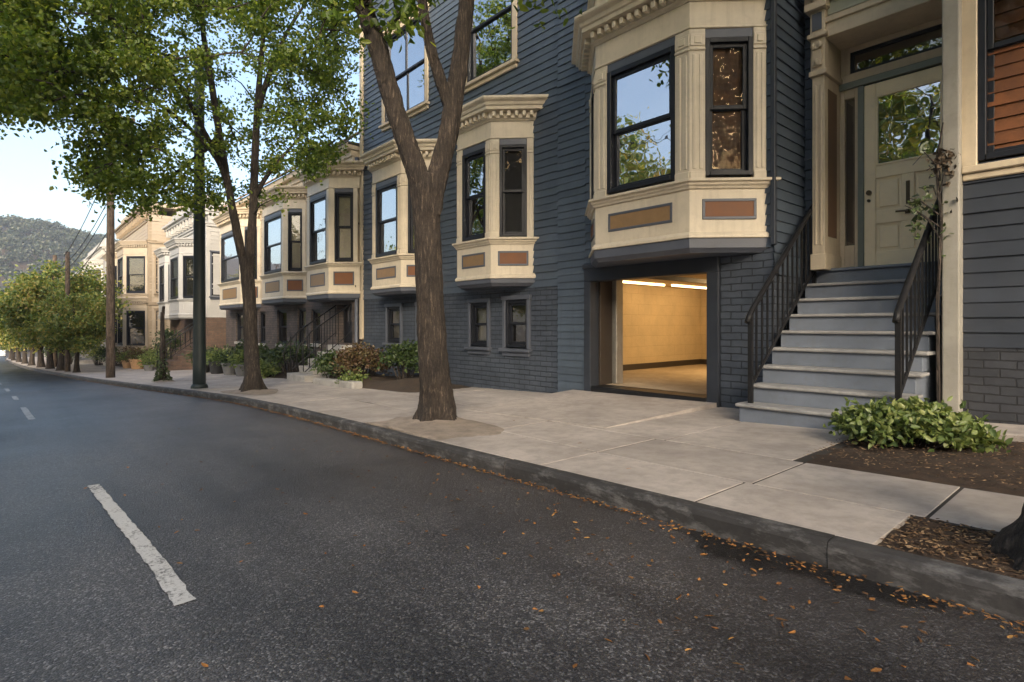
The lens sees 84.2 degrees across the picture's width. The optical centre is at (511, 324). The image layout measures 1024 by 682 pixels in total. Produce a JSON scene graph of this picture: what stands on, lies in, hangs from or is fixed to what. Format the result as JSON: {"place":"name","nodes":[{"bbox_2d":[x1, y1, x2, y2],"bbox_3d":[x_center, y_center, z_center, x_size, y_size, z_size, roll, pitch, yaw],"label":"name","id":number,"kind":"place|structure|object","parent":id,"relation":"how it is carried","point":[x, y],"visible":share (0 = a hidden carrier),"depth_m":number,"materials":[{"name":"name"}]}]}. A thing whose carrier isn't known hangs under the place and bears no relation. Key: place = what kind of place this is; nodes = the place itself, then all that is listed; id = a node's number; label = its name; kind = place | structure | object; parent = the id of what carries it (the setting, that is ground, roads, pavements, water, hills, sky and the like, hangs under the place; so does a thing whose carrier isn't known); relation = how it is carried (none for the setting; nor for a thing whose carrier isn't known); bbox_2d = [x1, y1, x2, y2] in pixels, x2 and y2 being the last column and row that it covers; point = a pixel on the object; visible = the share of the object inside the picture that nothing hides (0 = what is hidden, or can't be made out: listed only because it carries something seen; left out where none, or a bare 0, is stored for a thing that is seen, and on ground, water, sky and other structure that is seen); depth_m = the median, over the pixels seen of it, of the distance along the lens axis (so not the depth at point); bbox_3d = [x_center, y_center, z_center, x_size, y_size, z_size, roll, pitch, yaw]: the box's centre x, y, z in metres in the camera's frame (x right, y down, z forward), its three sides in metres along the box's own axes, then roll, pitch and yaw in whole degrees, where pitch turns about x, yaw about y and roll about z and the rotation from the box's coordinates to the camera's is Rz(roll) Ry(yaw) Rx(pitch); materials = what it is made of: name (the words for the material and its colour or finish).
{"place":"outdoors","nodes":[
{"label":"outdoors","id":0,"kind":"place"},
{"bbox_2d":[0,226,87,352],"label":"hills","id":1,"kind":"structure","parent":0,"point":[22,264],"depth_m":245.39,"materials":[{"name":"plant"}]},
{"bbox_2d":[0,214,119,350],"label":"forest","id":2,"kind":"object","parent":1,"relation":"on","point":[18,225],"visible":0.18,"depth_m":257.64,"materials":[{"name":"green plant"}]},
{"bbox_2d":[0,0,358,239],"label":"sky","id":3,"kind":"structure","parent":0,"point":[26,171],"materials":[{"name":"white"}]},
{"bbox_2d":[6,352,881,474],"bbox_3d":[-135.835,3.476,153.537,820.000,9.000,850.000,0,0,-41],"label":"ground","id":4,"kind":"structure","parent":0,"point":[28,354],"depth_m":153.22,"materials":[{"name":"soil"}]},
{"bbox_2d":[72,238,115,363],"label":"porch house","id":5,"kind":"structure","parent":4,"relation":"on","point":[96,259],"depth_m":36.73,"materials":[{"name":"grey paint"}]},
{"bbox_2d":[79,259,102,291],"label":"bay window","id":6,"kind":"structure","parent":5,"relation":"in","point":[96,262],"depth_m":36.85,"materials":[{"name":"white paint"}]},
{"bbox_2d":[102,202,182,365],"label":"beige house","id":7,"kind":"structure","parent":4,"relation":"on","point":[142,239],"depth_m":27.58,"materials":[{"name":"paint"}]},
{"bbox_2d":[102,252,116,297],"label":"bay window","id":8,"kind":"structure","parent":7,"relation":"in","point":[104,256],"depth_m":31.55,"materials":[{"name":"beige paint"}]},
{"bbox_2d":[105,309,116,346],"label":"bay window","id":9,"kind":"structure","parent":7,"relation":"in","point":[116,309],"depth_m":31.55,"materials":[{"name":"beige paint"}]},
{"bbox_2d":[115,240,146,304],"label":"bay window","id":10,"kind":"structure","parent":7,"relation":"in","point":[131,254],"depth_m":27.59,"materials":[{"name":"beige paint"}]},
{"bbox_2d":[115,297,147,353],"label":"bay window","id":11,"kind":"structure","parent":7,"relation":"in","point":[134,328],"depth_m":27.61,"materials":[{"name":"beige paint"}]},
{"bbox_2d":[153,253,158,295],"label":"window","id":12,"kind":"structure","parent":7,"relation":"in","point":[156,293],"depth_m":27.41,"materials":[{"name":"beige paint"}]},
{"bbox_2d":[153,308,165,348],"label":"window","id":13,"kind":"structure","parent":7,"relation":"in","point":[156,310],"depth_m":27.41,"materials":[{"name":"beige paint"}]},
{"bbox_2d":[153,195,227,354],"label":"white house","id":14,"kind":"structure","parent":4,"relation":"on","point":[174,255],"depth_m":22.49,"materials":[{"name":"paint"}]},
{"bbox_2d":[153,247,178,319],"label":"bay window","id":15,"kind":"structure","parent":14,"relation":"in","point":[162,253],"depth_m":25.33,"materials":[{"name":"white paint"}]},
{"bbox_2d":[164,238,192,318],"bbox_3d":[-13.589,-1.860,23.360,1.002,3.220,3.866,0,0,-41],"label":"bay window","id":16,"kind":"structure","parent":14,"relation":"in","point":[180,250],"depth_m":22.55,"materials":[{"name":"white paint"}]},
{"bbox_2d":[209,250,219,299],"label":"window","id":17,"kind":"structure","parent":14,"relation":"in","point":[216,297],"depth_m":22.13,"materials":[{"name":"wood"}]},
{"bbox_2d":[212,132,364,371],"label":"brick house","id":18,"kind":"structure","parent":4,"relation":"on","point":[307,264],"depth_m":15.85,"materials":[{"name":"brick"}]},
{"bbox_2d":[212,207,262,309],"bbox_3d":[-9.701,-2.220,19.803,0.792,3.340,4.159,0,0,-41],"label":"bay window","id":19,"kind":"structure","parent":18,"relation":"in","point":[230,275],"depth_m":19.50,"materials":[{"name":"wood"}]},
{"bbox_2d":[234,312,243,343],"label":"window","id":20,"kind":"structure","parent":18,"relation":"in","point":[239,315],"depth_m":20.81,"materials":[{"name":"glass"}]},
{"bbox_2d":[258,311,264,345],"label":"window","id":21,"kind":"structure","parent":18,"relation":"in","point":[262,312],"depth_m":18.86,"materials":[{"name":"glass"}]},
{"bbox_2d":[275,309,286,346],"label":"window","id":22,"kind":"structure","parent":18,"relation":"in","point":[282,313],"depth_m":17.58,"materials":[{"name":"glass"}]},
{"bbox_2d":[258,185,306,305],"bbox_3d":[-6.887,-2.245,16.638,0.772,3.290,3.389,0,0,-41],"label":"bay window","id":23,"kind":"structure","parent":18,"relation":"in","point":[283,277],"depth_m":15.96,"materials":[{"name":"wood"}]},
{"bbox_2d":[299,308,306,345],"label":"window","id":24,"kind":"structure","parent":18,"relation":"in","point":[302,311],"depth_m":16.34,"materials":[{"name":"glass"}]},
{"bbox_2d":[310,309,320,346],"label":"window","id":25,"kind":"structure","parent":18,"relation":"in","point":[316,313],"depth_m":15.60,"materials":[{"name":"glass"}]},
{"bbox_2d":[299,160,364,302],"bbox_3d":[-4.683,-2.245,14.116,0.812,3.290,3.029,0,0,-41],"label":"bay window","id":26,"kind":"structure","parent":18,"relation":"in","point":[332,268],"depth_m":13.54,"materials":[{"name":"wood"}]},
{"bbox_2d":[344,304,351,342],"bbox_3d":[-4.022,-0.035,14.186,0.065,0.970,0.800,0,0,-41],"label":"door","id":27,"kind":"structure","parent":18,"relation":"in","point":[347,339],"depth_m":14.27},
{"bbox_2d":[355,0,941,407],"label":"blue house","id":28,"kind":"structure","parent":4,"relation":"on","point":[604,150],"depth_m":7.03,"materials":[{"name":"blue paint"}]},
{"bbox_2d":[382,303,403,348],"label":"window","id":29,"kind":"structure","parent":28,"relation":"in","point":[393,311],"depth_m":12.53,"materials":[{"name":"wood"}]},
{"bbox_2d":[360,139,436,296],"bbox_3d":[-2.477,-2.140,11.781,0.802,3.020,2.889,0,0,-41],"label":"bay window","id":30,"kind":"structure","parent":28,"relation":"in","point":[392,261],"depth_m":11.51,"materials":[{"name":"wood"}]},
{"bbox_2d":[378,2,429,131],"bbox_3d":[-2.289,-5.436,12.088,0.190,2.171,1.980,0,0,-41],"label":"window","id":31,"kind":"structure","parent":28,"relation":"in","point":[411,67],"depth_m":12.00,"materials":[{"name":"clear glass"}]},
{"bbox_2d":[413,302,416,343],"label":"window","id":32,"kind":"structure","parent":28,"relation":"in","point":[415,303],"depth_m":11.69,"materials":[{"name":"wood"}]},
{"bbox_2d":[464,298,491,354],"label":"window","id":33,"kind":"structure","parent":28,"relation":"in","point":[479,310],"depth_m":10.22,"materials":[{"name":"wood"}]},
{"bbox_2d":[464,0,518,93],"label":"window","id":34,"kind":"structure","parent":28,"relation":"in","point":[493,46],"depth_m":9.98,"materials":[{"name":"clear glass"}]},
{"bbox_2d":[452,94,548,290],"bbox_3d":[-0.526,-2.140,9.576,0.802,3.020,2.619,0,0,-41],"label":"bay window","id":35,"kind":"structure","parent":28,"relation":"in","point":[494,245],"depth_m":9.15,"materials":[{"name":"wood"}]},
{"bbox_2d":[498,294,532,356],"bbox_3d":[0.083,0.014,9.406,0.190,1.012,0.750,0,0,-41],"label":"window","id":36,"kind":"structure","parent":28,"relation":"in","point":[516,309],"depth_m":9.48,"materials":[{"name":"wood"}]},
{"bbox_2d":[587,0,604,9],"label":"bay window","id":37,"kind":"structure","parent":28,"relation":"in","point":[591,3],"depth_m":7.36,"materials":[{"name":"wood"}]},
{"bbox_2d":[623,281,664,285],"bbox_3d":[2.139,-0.760,10.147,2.050,0.031,0.035,0,0,-41],"label":"strip light","id":38,"kind":"object","parent":28,"relation":"attached to","point":[643,283],"visible":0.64,"depth_m":10.37,"materials":[{"name":"white"}]},
{"bbox_2d":[582,256,720,406],"bbox_3d":[1.945,0.185,7.555,0.675,2.130,2.080,0,0,-41],"label":"garage doorway","id":39,"kind":"structure","parent":28,"relation":"in","point":[603,286],"depth_m":7.87,"materials":[{"name":"black metal"}]},
{"bbox_2d":[571,0,780,267],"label":"bay window","id":40,"kind":"structure","parent":28,"relation":"in","point":[677,101],"depth_m":6.38,"materials":[{"name":"wood"}]},
{"bbox_2d":[671,285,706,288],"bbox_3d":[3.708,-0.760,11.429,1.700,0.031,0.035,0,0,-41],"label":"strip light","id":41,"kind":"object","parent":28,"relation":"attached to","point":[689,286],"visible":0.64,"depth_m":11.26,"materials":[{"name":"white"}]},
{"bbox_2d":[864,65,941,265],"bbox_3d":[4.277,-1.683,6.121,0.141,2.055,0.840,0,0,-41],"label":"front door","id":42,"kind":"structure","parent":28,"relation":"in","point":[903,114],"depth_m":6.20,"materials":[{"name":"paint"}]},
{"bbox_2d":[0,356,1023,681],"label":"road","id":43,"kind":"structure","parent":0,"point":[84,596],"depth_m":2.25,"materials":[{"name":"asphalt"}]},
{"bbox_2d":[21,407,35,419],"bbox_3d":[-7.479,1.354,8.741,0.090,0.086,2.398,0,0,-43],"label":"lane marking","id":44,"kind":"object","parent":43,"relation":"on","point":[28,414],"visible":1,"depth_m":8.63,"materials":[{"name":"paint"}]},
{"bbox_2d":[87,484,195,605],"bbox_3d":[-2.062,1.071,3.029,0.084,0.091,2.536,0,0,-43],"label":"lane marking","id":45,"kind":"object","parent":43,"relation":"on","point":[172,585],"visible":1,"depth_m":2.63,"materials":[{"name":"paint"}]},
{"bbox_2d":[5,357,1023,622],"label":"kerb","id":46,"kind":"structure","parent":43,"relation":"on","point":[991,593],"depth_m":2.58,"materials":[{"name":"concrete"}]},
{"bbox_2d":[56,375,1023,637],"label":"gutter leaves","id":47,"kind":"object","parent":43,"relation":"on","point":[728,541],"visible":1,"depth_m":2.53,"materials":[{"name":"orange plant"}]},
{"bbox_2d":[690,531,947,604],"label":"fallen leaves","id":48,"kind":"object","parent":43,"relation":"on","point":[868,586],"visible":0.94,"depth_m":2.28,"materials":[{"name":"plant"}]},
{"bbox_2d":[6,357,1023,544],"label":"sidewalk","id":49,"kind":"structure","parent":0,"point":[869,508],"depth_m":3.94,"materials":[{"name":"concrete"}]},
{"bbox_2d":[0,340,27,361],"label":"street tree","id":50,"kind":"object","parent":49,"relation":"on","point":[18,357],"visible":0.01,"depth_m":46.60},
{"bbox_2d":[4,340,27,363],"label":"street tree","id":51,"kind":"object","parent":49,"relation":"on","point":[24,358],"depth_m":40.11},
{"bbox_2d":[0,270,49,367],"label":"street tree","id":52,"kind":"object","parent":49,"relation":"on","point":[40,356],"visible":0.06,"depth_m":29.27,"materials":[{"name":"plant"}]},
{"bbox_2d":[0,281,61,365],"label":"street tree","id":53,"kind":"object","parent":49,"relation":"on","point":[31,361],"depth_m":34.23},
{"bbox_2d":[0,264,93,368],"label":"street tree","id":54,"kind":"object","parent":49,"relation":"on","point":[49,362],"visible":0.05,"depth_m":26.48,"materials":[{"name":"plant"}]},
{"bbox_2d":[52,255,57,366],"bbox_3d":[-24.200,-0.714,29.993,0.241,5.972,0.240,0,0,-41],"label":"utility pole","id":55,"kind":"object","parent":49,"relation":"on","point":[55,357],"visible":0.16,"depth_m":29.93,"materials":[{"name":"brown wood"}]},
{"bbox_2d":[0,260,134,370],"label":"street tree","id":56,"kind":"object","parent":49,"relation":"on","point":[20,308],"visible":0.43,"depth_m":23.36,"materials":[{"name":"plant"}]},
{"bbox_2d":[64,252,70,371],"bbox_3d":[-17.928,-0.510,22.858,0.201,4.880,0.200,0,0,-41],"label":"utility pole","id":57,"kind":"object","parent":49,"relation":"on","point":[67,364],"visible":0.57,"depth_m":22.80,"materials":[{"name":"brown wood"}]},
{"bbox_2d":[65,214,105,270],"bbox_3d":[-15.108,-2.774,19.945,8.119,1.172,0.023,0,0,45],"label":"overhead wire","id":58,"kind":"object","parent":57,"relation":"attached to","point":[88,242],"visible":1,"depth_m":19.09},
{"bbox_2d":[69,203,106,259],"bbox_3d":[-15.026,-3.249,20.018,8.119,1.322,0.023,0,0,45],"label":"overhead wire","id":59,"kind":"object","parent":57,"relation":"attached to","point":[90,231],"visible":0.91,"depth_m":19.38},
{"bbox_2d":[29,289,121,372],"bbox_3d":[-16.697,0.238,21.761,2.689,3.304,3.537,0,0,-26],"label":"street tree","id":60,"kind":"object","parent":49,"relation":"on","point":[71,326],"visible":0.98,"depth_m":21.16,"materials":[{"name":"plant"}]},
{"bbox_2d":[82,343,105,364],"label":"garden shrub","id":61,"kind":"object","parent":49,"relation":"on","point":[92,354],"visible":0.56,"depth_m":30.80,"materials":[{"name":"green plant"}]},
{"bbox_2d":[86,105,134,377],"bbox_3d":[-12.070,-2.483,17.039,1.240,8.234,0.240,0,0,-41],"label":"utility pole","id":62,"kind":"object","parent":49,"relation":"on","point":[110,294],"visible":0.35,"depth_m":16.96,"materials":[{"name":"brown wood"}]},
{"bbox_2d":[115,350,136,367],"bbox_3d":[-17.038,1.484,25.222,1.252,0.870,1.066,0,0,-41],"label":"planter pot","id":63,"kind":"object","parent":49,"relation":"on","point":[125,364],"visible":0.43,"depth_m":25.03,"materials":[{"name":"ceramic"}]},
{"bbox_2d":[115,342,142,363],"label":"garden shrub","id":64,"kind":"object","parent":49,"relation":"on","point":[126,349],"visible":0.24,"depth_m":26.01,"materials":[{"name":"green plant"}]},
{"bbox_2d":[115,344,152,368],"bbox_3d":[-15.744,1.271,23.877,1.191,1.158,1.402,0,0,11],"label":"planter pot","id":65,"kind":"object","parent":49,"relation":"on","point":[134,361],"visible":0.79,"depth_m":23.64,"materials":[{"name":"ceramic"}]},
{"bbox_2d":[136,352,157,370],"bbox_3d":[-13.918,1.400,21.822,1.037,0.707,0.986,0,0,7],"label":"planter pot","id":66,"kind":"object","parent":49,"relation":"on","point":[148,366],"visible":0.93,"depth_m":21.72,"materials":[{"name":"green plant"}]},
{"bbox_2d":[153,380,172,382],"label":"tree pit soil","id":67,"kind":"object","parent":49,"relation":"on","point":[163,381],"visible":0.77,"depth_m":14.15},
{"bbox_2d":[153,306,172,381],"bbox_3d":[-8.819,0.496,14.351,0.458,1.956,0.455,0,0,27],"label":"trunk","id":68,"kind":"object","parent":67,"relation":"on","point":[162,364],"visible":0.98,"depth_m":14.30,"materials":[{"name":"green plant"}]},
{"bbox_2d":[157,322,192,370],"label":"porch stairs","id":69,"kind":"structure","parent":49,"relation":"on","point":[178,362],"depth_m":21.72,"materials":[{"name":"brown brick"}]},
{"bbox_2d":[190,48,207,388],"bbox_3d":[-6.460,-2.187,11.709,0.315,7.086,0.320,0,0,-41],"label":"lamp post","id":70,"kind":"object","parent":49,"relation":"on","point":[199,328],"visible":0.59,"depth_m":11.62,"materials":[{"name":"metal"}]},
{"bbox_2d":[182,346,217,372],"bbox_3d":[-10.277,1.120,18.910,1.268,0.935,1.175,0,0,-41],"label":"planter pot","id":71,"kind":"object","parent":49,"relation":"on","point":[207,366],"visible":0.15,"depth_m":18.80,"materials":[{"name":"green plant"}]},
{"bbox_2d":[206,344,229,373],"bbox_3d":[-9.243,1.067,17.947,1.333,0.940,1.080,0,0,-10],"label":"planter pot","id":72,"kind":"object","parent":49,"relation":"on","point":[215,368],"visible":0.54,"depth_m":17.74,"materials":[{"name":"green plant"}]},
{"bbox_2d":[211,347,243,374],"bbox_3d":[-8.494,1.062,17.006,1.122,0.864,1.210,0,0,22],"label":"planter pot","id":73,"kind":"object","parent":49,"relation":"on","point":[227,369],"visible":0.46,"depth_m":16.89,"materials":[{"name":"green plant"}]},
{"bbox_2d":[221,347,243,375],"bbox_3d":[-7.610,1.019,16.247,1.051,0.863,1.027,0,0,-6],"label":"planter pot","id":74,"kind":"object","parent":49,"relation":"on","point":[238,366],"visible":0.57,"depth_m":16.00,"materials":[{"name":"green plant"}]},
{"bbox_2d":[220,388,277,394],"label":"tree pit soil","id":75,"kind":"object","parent":49,"relation":"on","point":[261,392],"visible":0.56,"depth_m":10.18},
{"bbox_2d":[0,0,378,391],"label":"street tree","id":76,"kind":"object","parent":75,"relation":"on","point":[44,68],"visible":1,"depth_m":8.61,"materials":[{"name":"green plant"}]},
{"bbox_2d":[209,370,292,378],"bbox_3d":[-8.136,1.510,17.837,1.150,0.383,9.500,0,0,-41],"label":"garden bed","id":77,"kind":"object","parent":49,"relation":"on","point":[280,375],"visible":0.06,"depth_m":15.03,"materials":[{"name":"soil"}]},
{"bbox_2d":[218,339,269,362],"bbox_3d":[-8.039,0.926,17.154,1.588,1.133,1.487,0,0,-41],"label":"garden shrub","id":78,"kind":"object","parent":77,"relation":"on","point":[239,347],"visible":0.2,"depth_m":16.85,"materials":[{"name":"green plant"}]},
{"bbox_2d":[241,347,286,371],"bbox_3d":[-6.857,1.009,15.859,1.467,0.847,1.583,0,0,-41],"label":"garden shrub","id":79,"kind":"object","parent":77,"relation":"on","point":[262,352],"visible":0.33,"depth_m":15.63,"materials":[{"name":"green plant"}]},
{"bbox_2d":[260,357,282,378],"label":"garden shrub","id":80,"kind":"object","parent":77,"relation":"on","point":[269,370],"visible":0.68,"depth_m":14.95,"materials":[{"name":"green plant"}]},
{"bbox_2d":[263,340,314,376],"bbox_3d":[-5.776,0.866,14.885,1.401,1.022,1.365,0,0,-28],"label":"garden shrub","id":81,"kind":"object","parent":77,"relation":"on","point":[277,355],"visible":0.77,"depth_m":14.69,"materials":[{"name":"green plant"}]},
{"bbox_2d":[283,304,351,381],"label":"stone steps","id":82,"kind":"structure","parent":49,"relation":"on","point":[302,374],"depth_m":13.51,"materials":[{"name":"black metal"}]},
{"bbox_2d":[313,378,362,388],"bbox_3d":[-3.541,1.189,11.420,0.220,0.250,2.005,0,0,-40],"label":"bed edging","id":83,"kind":"object","parent":49,"relation":"on","point":[350,384],"visible":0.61,"depth_m":11.10,"materials":[{"name":"stone"}]},
{"bbox_2d":[312,372,470,392],"bbox_3d":[-2.579,1.128,11.404,1.350,0.352,4.300,0,0,-41],"label":"garden bed","id":84,"kind":"object","parent":49,"relation":"on","point":[376,381],"visible":0.5,"depth_m":10.19,"materials":[{"name":"soil"}]},
{"bbox_2d":[306,349,347,377],"bbox_3d":[-3.822,0.874,12.246,1.023,0.723,1.534,0,0,-41],"label":"dark bush","id":85,"kind":"object","parent":84,"relation":"on","point":[324,365],"visible":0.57,"depth_m":12.05,"materials":[{"name":"green plant"}]},
{"bbox_2d":[335,366,370,383],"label":"lime plant","id":86,"kind":"object","parent":84,"relation":"on","point":[352,376],"visible":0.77,"depth_m":11.02,"materials":[{"name":"green plant"}]},
{"bbox_2d":[324,339,391,377],"bbox_3d":[-3.085,0.715,11.491,1.146,0.926,2.065,0,0,-41],"label":"rusty bush","id":87,"kind":"object","parent":84,"relation":"on","point":[356,357],"visible":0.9,"depth_m":11.24,"materials":[{"name":"brown plant"}]},
{"bbox_2d":[373,339,418,379],"bbox_3d":[-2.037,0.687,10.591,1.100,0.881,1.316,0,0,-41],"label":"green bush","id":88,"kind":"object","parent":84,"relation":"on","point":[399,354],"visible":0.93,"depth_m":10.48,"materials":[{"name":"green plant"}]},
{"bbox_2d":[362,416,503,439],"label":"tree pit soil","id":89,"kind":"object","parent":49,"relation":"on","point":[443,429],"visible":0.81,"depth_m":5.38,"materials":[{"name":"soil"}]},
{"bbox_2d":[316,0,581,421],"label":"street tree","id":90,"kind":"object","parent":89,"relation":"on","point":[427,192],"visible":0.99,"depth_m":5.68,"materials":[{"name":"brown plant"}]},
{"bbox_2d":[462,390,716,427],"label":"driveway ramp","id":91,"kind":"structure","parent":49,"relation":"on","point":[596,409],"depth_m":6.58,"materials":[{"name":"concrete"}]},
{"bbox_2d":[735,190,941,430],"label":"front steps","id":92,"kind":"structure","parent":49,"relation":"on","point":[862,335],"depth_m":5.45,"materials":[{"name":"grey paint"}]},
{"bbox_2d":[752,463,1021,532],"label":"joint sand","id":93,"kind":"structure","parent":49,"relation":"on","point":[940,506],"depth_m":2.71,"materials":[{"name":"sand"}]},
{"bbox_2d":[804,437,1023,496],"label":"mulch bed","id":94,"kind":"object","parent":49,"relation":"on","point":[985,469],"visible":0.56,"depth_m":3.49,"materials":[{"name":"soil"}]},
{"bbox_2d":[805,435,1023,576],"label":"mulch chips","id":95,"kind":"object","parent":94,"relation":"on","point":[941,545],"visible":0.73,"depth_m":2.30,"materials":[{"name":"brown wood"}]},
{"bbox_2d":[823,395,1012,452],"bbox_3d":[2.896,0.718,4.106,0.864,0.436,1.124,0,0,-41],"label":"leafy bush","id":96,"kind":"object","parent":94,"relation":"on","point":[914,419],"visible":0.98,"depth_m":3.92,"materials":[{"name":"green plant"}]},
{"bbox_2d":[878,517,1023,579],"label":"mulch bed","id":97,"kind":"object","parent":49,"relation":"on","point":[931,524],"visible":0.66,"depth_m":2.22,"materials":[{"name":"soil"}]},
{"bbox_2d":[986,503,1023,574],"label":"street tree","id":98,"kind":"object","parent":49,"relation":"on","point":[1008,540],"visible":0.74,"depth_m":2.08,"materials":[{"name":"brown plant"}]},
{"bbox_2d":[942,0,1023,424],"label":"dark house","id":99,"kind":"structure","parent":0,"point":[983,245],"depth_m":4.82,"materials":[{"name":"paint"}]},
{"bbox_2d":[905,122,960,402],"bbox_3d":[3.670,-0.475,4.956,0.235,2.551,0.390,0,0,-41],"label":"climbing vine","id":100,"kind":"object","parent":99,"relation":"attached to","point":[940,159],"visible":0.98,"depth_m":4.91,"materials":[{"name":"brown plant"}]},
{"bbox_2d":[962,0,1023,166],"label":"window","id":101,"kind":"structure","parent":99,"relation":"in","point":[992,30],"depth_m":4.81,"materials":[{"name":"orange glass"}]},
{"bbox_2d":[977,422,1023,441],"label":"walkway","id":102,"kind":"structure","parent":0,"point":[1014,431],"depth_m":4.39,"materials":[{"name":"concrete"}]},
{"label":"garden bed","id":103,"kind":"structure","parent":0,"visible":0},
{"bbox_2d":[136,345,172,366],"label":"garden shrub","id":104,"kind":"object","parent":103,"relation":"on","point":[149,351],"visible":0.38,"depth_m":23.86,"materials":[{"name":"green plant"}]},
{"bbox_2d":[150,328,183,359],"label":"garden shrub","id":105,"kind":"object","parent":103,"relation":"on","point":[168,334],"visible":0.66,"depth_m":22.76,"materials":[{"name":"green plant"}]},
{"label":"garden bed","id":106,"kind":"structure","parent":0,"visible":0},
{"bbox_2d":[92,347,118,363],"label":"garden shrub","id":107,"kind":"object","parent":106,"relation":"on","point":[103,352],"visible":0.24,"depth_m":28.86,"materials":[{"name":"green plant"}]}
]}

